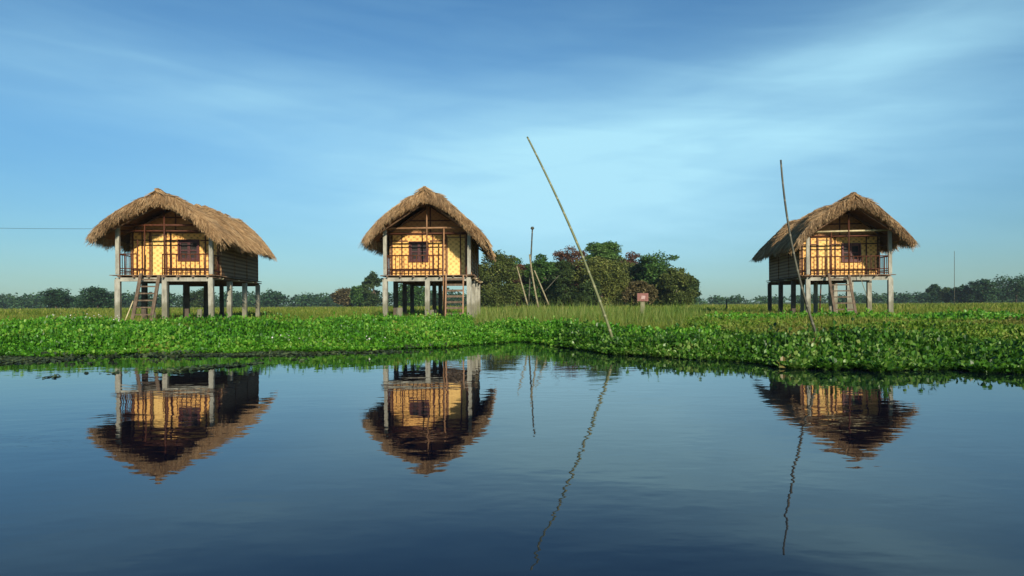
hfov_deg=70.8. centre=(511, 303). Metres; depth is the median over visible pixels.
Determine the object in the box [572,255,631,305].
broadleaf tree
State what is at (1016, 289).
distant tree
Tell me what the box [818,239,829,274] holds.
door
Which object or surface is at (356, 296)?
distant tree
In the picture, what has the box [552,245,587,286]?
broadleaf tree
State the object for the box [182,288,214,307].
distant tree
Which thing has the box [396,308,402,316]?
concrete stub
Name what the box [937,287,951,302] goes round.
distant tree
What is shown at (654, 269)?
broadleaf tree
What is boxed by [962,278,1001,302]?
distant tree
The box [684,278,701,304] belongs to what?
broadleaf tree
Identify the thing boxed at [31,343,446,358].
floating sprigs
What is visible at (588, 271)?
bamboo pole
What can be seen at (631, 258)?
broadleaf tree
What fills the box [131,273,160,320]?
wooden ladder
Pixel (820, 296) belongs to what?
leaning stick
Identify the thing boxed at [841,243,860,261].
window
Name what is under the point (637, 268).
broadleaf tree
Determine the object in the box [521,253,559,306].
broadleaf tree
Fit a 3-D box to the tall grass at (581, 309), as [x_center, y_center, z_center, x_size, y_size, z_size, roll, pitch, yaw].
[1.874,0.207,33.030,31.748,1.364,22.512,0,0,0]
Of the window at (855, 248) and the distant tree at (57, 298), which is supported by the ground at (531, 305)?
the distant tree at (57, 298)
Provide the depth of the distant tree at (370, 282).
188.89 m
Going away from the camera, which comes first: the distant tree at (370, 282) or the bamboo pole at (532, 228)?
the bamboo pole at (532, 228)
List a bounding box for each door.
[151,234,163,274]
[447,236,465,274]
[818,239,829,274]
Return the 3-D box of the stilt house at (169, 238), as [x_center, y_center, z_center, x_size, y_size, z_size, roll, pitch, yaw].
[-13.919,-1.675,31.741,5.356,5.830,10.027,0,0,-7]
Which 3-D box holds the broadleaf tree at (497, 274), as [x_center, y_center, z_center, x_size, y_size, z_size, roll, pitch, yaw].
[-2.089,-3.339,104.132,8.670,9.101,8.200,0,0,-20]
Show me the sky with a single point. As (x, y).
(666, 126)
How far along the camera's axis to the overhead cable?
27.62 m
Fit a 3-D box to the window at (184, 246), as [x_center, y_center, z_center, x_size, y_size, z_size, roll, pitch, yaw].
[-13.108,-2.171,29.197,0.840,0.880,0.120,0,0,-7]
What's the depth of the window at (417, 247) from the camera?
30.75 m
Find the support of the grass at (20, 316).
on the ground at (531, 305)
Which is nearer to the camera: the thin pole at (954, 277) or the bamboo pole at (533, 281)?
the bamboo pole at (533, 281)
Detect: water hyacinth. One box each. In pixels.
[0,309,477,356]
[446,314,724,358]
[554,314,1023,372]
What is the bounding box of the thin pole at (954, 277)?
[954,251,954,303]
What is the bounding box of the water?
[0,341,1023,575]
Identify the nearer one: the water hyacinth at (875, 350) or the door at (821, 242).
the water hyacinth at (875, 350)
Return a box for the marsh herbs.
[685,314,1023,341]
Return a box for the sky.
[0,0,1023,306]
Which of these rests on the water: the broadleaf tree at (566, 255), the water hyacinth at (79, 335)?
the water hyacinth at (79, 335)
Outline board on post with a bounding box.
[637,293,647,313]
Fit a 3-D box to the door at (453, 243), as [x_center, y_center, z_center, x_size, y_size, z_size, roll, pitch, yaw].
[-2.377,-2.036,30.740,0.800,1.680,0.095,0,0,0]
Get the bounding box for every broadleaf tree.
[479,250,528,307]
[503,258,533,306]
[512,264,528,305]
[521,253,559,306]
[544,260,580,305]
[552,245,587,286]
[570,280,601,306]
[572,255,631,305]
[584,240,623,260]
[614,255,636,305]
[621,251,640,264]
[621,280,658,305]
[629,262,645,281]
[633,250,679,305]
[655,267,696,306]
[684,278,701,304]
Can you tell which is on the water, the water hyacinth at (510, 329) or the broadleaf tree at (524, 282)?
the water hyacinth at (510, 329)
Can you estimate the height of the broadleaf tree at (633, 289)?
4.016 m
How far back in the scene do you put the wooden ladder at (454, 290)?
29.00 m
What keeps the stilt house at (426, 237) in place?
on the ground at (531, 305)
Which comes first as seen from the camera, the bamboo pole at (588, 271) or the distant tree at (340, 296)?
the bamboo pole at (588, 271)
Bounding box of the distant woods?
[0,287,1023,307]
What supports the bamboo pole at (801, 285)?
on the ground at (531, 305)
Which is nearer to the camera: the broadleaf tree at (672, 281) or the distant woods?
the broadleaf tree at (672, 281)
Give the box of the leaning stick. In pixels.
[819,281,821,311]
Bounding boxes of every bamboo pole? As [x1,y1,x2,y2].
[516,266,527,304]
[527,137,613,339]
[528,227,533,301]
[529,254,538,306]
[534,270,548,304]
[780,160,816,332]
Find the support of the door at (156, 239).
in the stilt house at (169, 238)
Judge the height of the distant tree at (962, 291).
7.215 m
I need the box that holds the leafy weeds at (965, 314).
[699,307,1023,321]
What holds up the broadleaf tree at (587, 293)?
on the ground at (531, 305)
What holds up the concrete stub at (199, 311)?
on the ground at (531, 305)
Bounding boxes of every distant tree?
[38,287,76,308]
[73,285,114,308]
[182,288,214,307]
[330,287,354,306]
[349,285,372,306]
[361,271,382,306]
[398,283,430,306]
[925,284,941,302]
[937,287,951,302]
[948,284,975,302]
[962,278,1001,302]
[991,272,1023,302]
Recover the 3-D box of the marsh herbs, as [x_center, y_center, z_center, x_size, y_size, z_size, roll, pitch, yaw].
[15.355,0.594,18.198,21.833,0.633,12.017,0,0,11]
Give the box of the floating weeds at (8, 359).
[0,349,417,378]
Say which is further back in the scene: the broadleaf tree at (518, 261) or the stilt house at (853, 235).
the broadleaf tree at (518, 261)
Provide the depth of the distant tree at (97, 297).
197.96 m
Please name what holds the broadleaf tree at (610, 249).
on the ground at (531, 305)
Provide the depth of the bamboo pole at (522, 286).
30.48 m
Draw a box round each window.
[177,239,199,260]
[409,241,428,261]
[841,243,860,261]
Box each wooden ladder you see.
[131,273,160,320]
[445,273,463,314]
[827,273,856,313]
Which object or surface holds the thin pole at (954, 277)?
on the ground at (531, 305)
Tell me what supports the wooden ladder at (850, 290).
on the ground at (531, 305)
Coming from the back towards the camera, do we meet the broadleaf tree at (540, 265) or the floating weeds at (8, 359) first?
the broadleaf tree at (540, 265)
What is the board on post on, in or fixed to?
on the ground at (531, 305)
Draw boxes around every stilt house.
[83,188,277,319]
[358,186,496,317]
[749,192,919,312]
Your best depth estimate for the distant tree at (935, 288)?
258.95 m
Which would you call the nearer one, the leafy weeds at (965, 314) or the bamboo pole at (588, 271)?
the bamboo pole at (588, 271)
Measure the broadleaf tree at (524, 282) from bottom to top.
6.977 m
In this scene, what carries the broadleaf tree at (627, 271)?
on the ground at (531, 305)
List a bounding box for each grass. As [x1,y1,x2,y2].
[0,306,1023,330]
[264,293,802,326]
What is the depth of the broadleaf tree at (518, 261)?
119.47 m
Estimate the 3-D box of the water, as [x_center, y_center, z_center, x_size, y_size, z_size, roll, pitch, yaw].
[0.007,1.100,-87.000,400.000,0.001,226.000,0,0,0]
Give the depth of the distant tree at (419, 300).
198.75 m
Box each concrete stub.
[197,309,201,316]
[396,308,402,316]
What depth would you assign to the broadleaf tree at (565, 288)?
100.74 m
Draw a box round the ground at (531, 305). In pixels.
[2,302,1023,350]
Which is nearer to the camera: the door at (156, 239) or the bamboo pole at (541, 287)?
the door at (156, 239)

